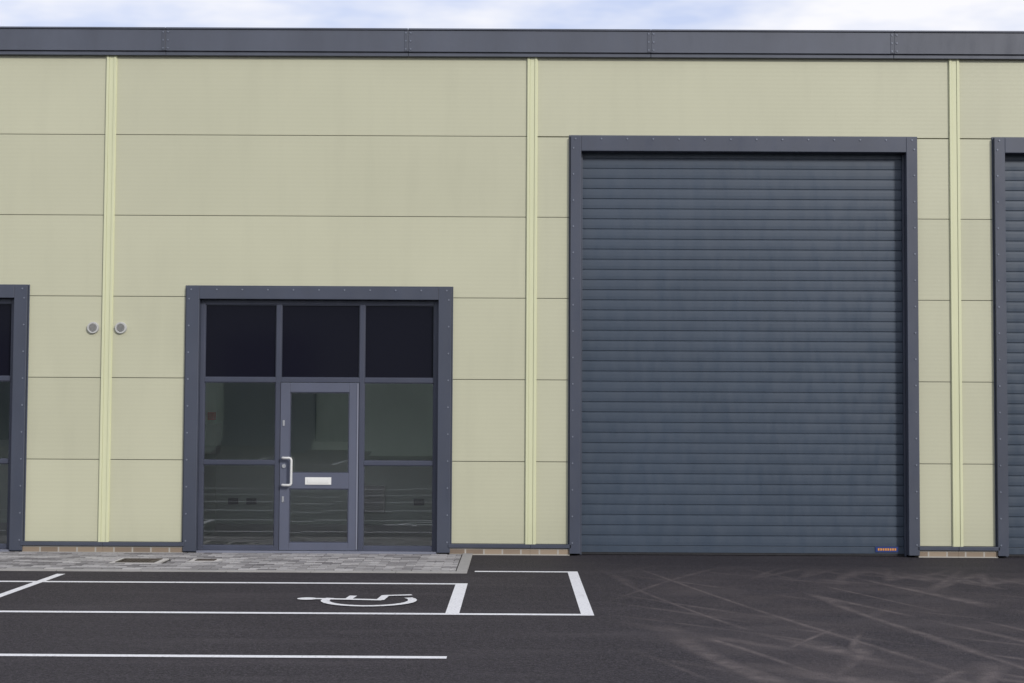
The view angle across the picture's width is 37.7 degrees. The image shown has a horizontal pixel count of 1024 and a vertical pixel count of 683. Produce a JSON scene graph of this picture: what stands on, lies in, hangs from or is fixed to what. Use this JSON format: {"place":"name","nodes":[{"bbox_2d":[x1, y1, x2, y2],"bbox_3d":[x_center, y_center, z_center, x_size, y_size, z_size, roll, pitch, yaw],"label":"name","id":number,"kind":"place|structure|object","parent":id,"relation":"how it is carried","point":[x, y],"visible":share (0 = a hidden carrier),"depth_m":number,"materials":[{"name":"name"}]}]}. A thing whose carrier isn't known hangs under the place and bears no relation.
{"place":"outdoors","nodes":[
{"label":"outdoors","id":0,"kind":"place"},
{"bbox_2d":[0,551,1023,682],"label":"car park tarmac","id":1,"kind":"object","parent":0,"point":[766,619],"depth_m":12.33,"materials":[{"name":"black asphalt"}]},
{"bbox_2d":[0,299,13,551],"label":"glazed entrance","id":2,"kind":"object","parent":1,"relation":"on","point":[6,336],"visible":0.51,"depth_m":18.49,"materials":[{"name":"glass"}]},
{"bbox_2d":[0,552,472,572],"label":"block paving","id":3,"kind":"structure","parent":1,"relation":"on","point":[263,562],"depth_m":17.00,"materials":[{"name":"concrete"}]},
{"bbox_2d":[109,558,168,563],"bbox_3d":[-4.263,2.519,17.143,0.560,0.042,0.540,0,-3,0],"label":"manhole cover","id":4,"kind":"object","parent":3,"relation":"on","point":[141,560],"visible":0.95,"depth_m":17.15,"materials":[{"name":"metal"}]},
{"bbox_2d":[190,559,221,561],"bbox_3d":[-3.522,2.529,17.256,0.340,0.042,0.290,0,-3,0],"label":"manhole cover","id":5,"kind":"object","parent":3,"relation":"on","point":[202,560],"visible":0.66,"depth_m":17.21,"materials":[{"name":"metal"}]},
{"bbox_2d":[0,571,593,658],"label":"parking bay markings","id":6,"kind":"object","parent":1,"relation":"on","point":[456,601],"visible":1,"depth_m":12.94,"materials":[{"name":"paint"}]},
{"bbox_2d":[195,300,447,553],"bbox_3d":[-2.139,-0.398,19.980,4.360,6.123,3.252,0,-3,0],"label":"glazed entrance","id":7,"kind":"object","parent":1,"relation":"on","point":[318,426],"visible":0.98,"depth_m":18.48,"materials":[{"name":"glass"}]},
{"bbox_2d":[279,383,358,550],"bbox_3d":[-2.361,1.528,18.339,0.957,2.046,0.152,0,-3,0],"label":"entrance door","id":8,"kind":"structure","parent":7,"relation":"in","point":[289,480],"depth_m":18.34,"materials":[{"name":"paint"}]},
{"bbox_2d":[297,594,416,605],"bbox_3d":[-1.399,2.371,13.715,1.086,0.001,0.816,1,-3,-12],"label":"wheelchair bay symbol","id":9,"kind":"object","parent":1,"relation":"on","point":[381,597],"visible":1,"depth_m":13.81,"materials":[{"name":"paint"}]},
{"bbox_2d":[22,545,997,557],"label":"brick plinth","id":10,"kind":"structure","parent":1,"relation":"on","point":[565,552],"depth_m":18.23,"materials":[{"name":"brick"}]},
{"bbox_2d":[20,541,998,550],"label":"sill flashings","id":11,"kind":"object","parent":10,"relation":"on","point":[77,543],"visible":1,"depth_m":18.21,"materials":[{"name":"paint"}]},
{"bbox_2d":[34,134,994,556],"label":"wall","id":12,"kind":"structure","parent":1,"relation":"on","point":[516,298],"depth_m":18.42,"materials":[{"name":"beige metal"}]},
{"bbox_2d":[0,56,1023,545],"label":"cladding panels","id":13,"kind":"object","parent":12,"relation":"attached to","point":[246,170],"visible":1,"depth_m":18.46,"materials":[{"name":"paint"}]},
{"bbox_2d":[87,322,126,333],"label":"wall vents","id":14,"kind":"object","parent":13,"relation":"attached to","point":[93,327],"depth_m":18.37,"materials":[{"name":"white plastic"}]},
{"bbox_2d":[0,135,1023,555],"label":"opening surrounds","id":15,"kind":"object","parent":12,"relation":"attached to","point":[1002,147],"visible":0.99,"depth_m":18.34,"materials":[{"name":"paint"}]},
{"bbox_2d":[582,153,903,553],"bbox_3d":[2.834,0.104,18.471,4.040,4.966,0.030,0,-3,0],"label":"roller shutter door","id":16,"kind":"structure","parent":15,"relation":"attached to","point":[742,353],"depth_m":18.46,"materials":[{"name":"paint"}]},
{"bbox_2d":[875,547,897,551],"bbox_3d":[4.581,2.541,18.331,0.280,0.067,0.012,0,-3,0],"label":"maker plate","id":17,"kind":"object","parent":16,"relation":"attached to","point":[886,549],"visible":1,"depth_m":18.33,"materials":[{"name":"metal"}]},
{"bbox_2d":[1005,155,1023,553],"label":"roller shutter door","id":18,"kind":"structure","parent":15,"relation":"attached to","point":[1014,186],"depth_m":18.46,"materials":[{"name":"paint"}]},
{"bbox_2d":[98,56,962,546],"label":"pilaster flashings","id":19,"kind":"object","parent":12,"relation":"attached to","point":[532,298],"visible":1,"depth_m":18.38,"materials":[{"name":"paint"}]},
{"bbox_2d":[580,153,906,555],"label":"guide rails","id":20,"kind":"object","parent":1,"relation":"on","point":[904,381],"visible":1,"depth_m":18.41,"materials":[{"name":"paint"}]},
{"bbox_2d":[582,552,907,555],"bbox_3d":[2.821,2.599,18.356,4.040,0.027,0.019,0,-3,0],"label":"rubber seal","id":21,"kind":"object","parent":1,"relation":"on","point":[821,554],"visible":1,"depth_m":18.35,"materials":[{"name":"black rubber"}]},
{"bbox_2d":[1003,554,1023,556],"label":"rubber seal","id":22,"kind":"object","parent":1,"relation":"on","point":[1016,555],"visible":1,"depth_m":18.34,"materials":[{"name":"black rubber"}]},
{"bbox_2d":[0,26,1023,59],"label":"roof fascia","id":23,"kind":"structure","parent":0,"point":[497,43],"depth_m":18.47,"materials":[{"name":"grey metal"}]},
{"bbox_2d":[0,0,1023,30],"label":"sky","id":24,"kind":"structure","parent":0,"point":[924,15],"materials":[{"name":"white"}]},
{"bbox_3d":[0.282,0.101,33.441,31.200,6.400,29.899,0,-3,0],"label":"roof","id":25,"kind":"object","parent":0,"visible":0},
{"bbox_2d":[19,31,1001,545],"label":"fixing screws","id":26,"kind":"object","parent":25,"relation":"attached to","point":[573,225],"visible":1,"depth_m":18.35,"materials":[{"name":"grey metal"}]}
]}

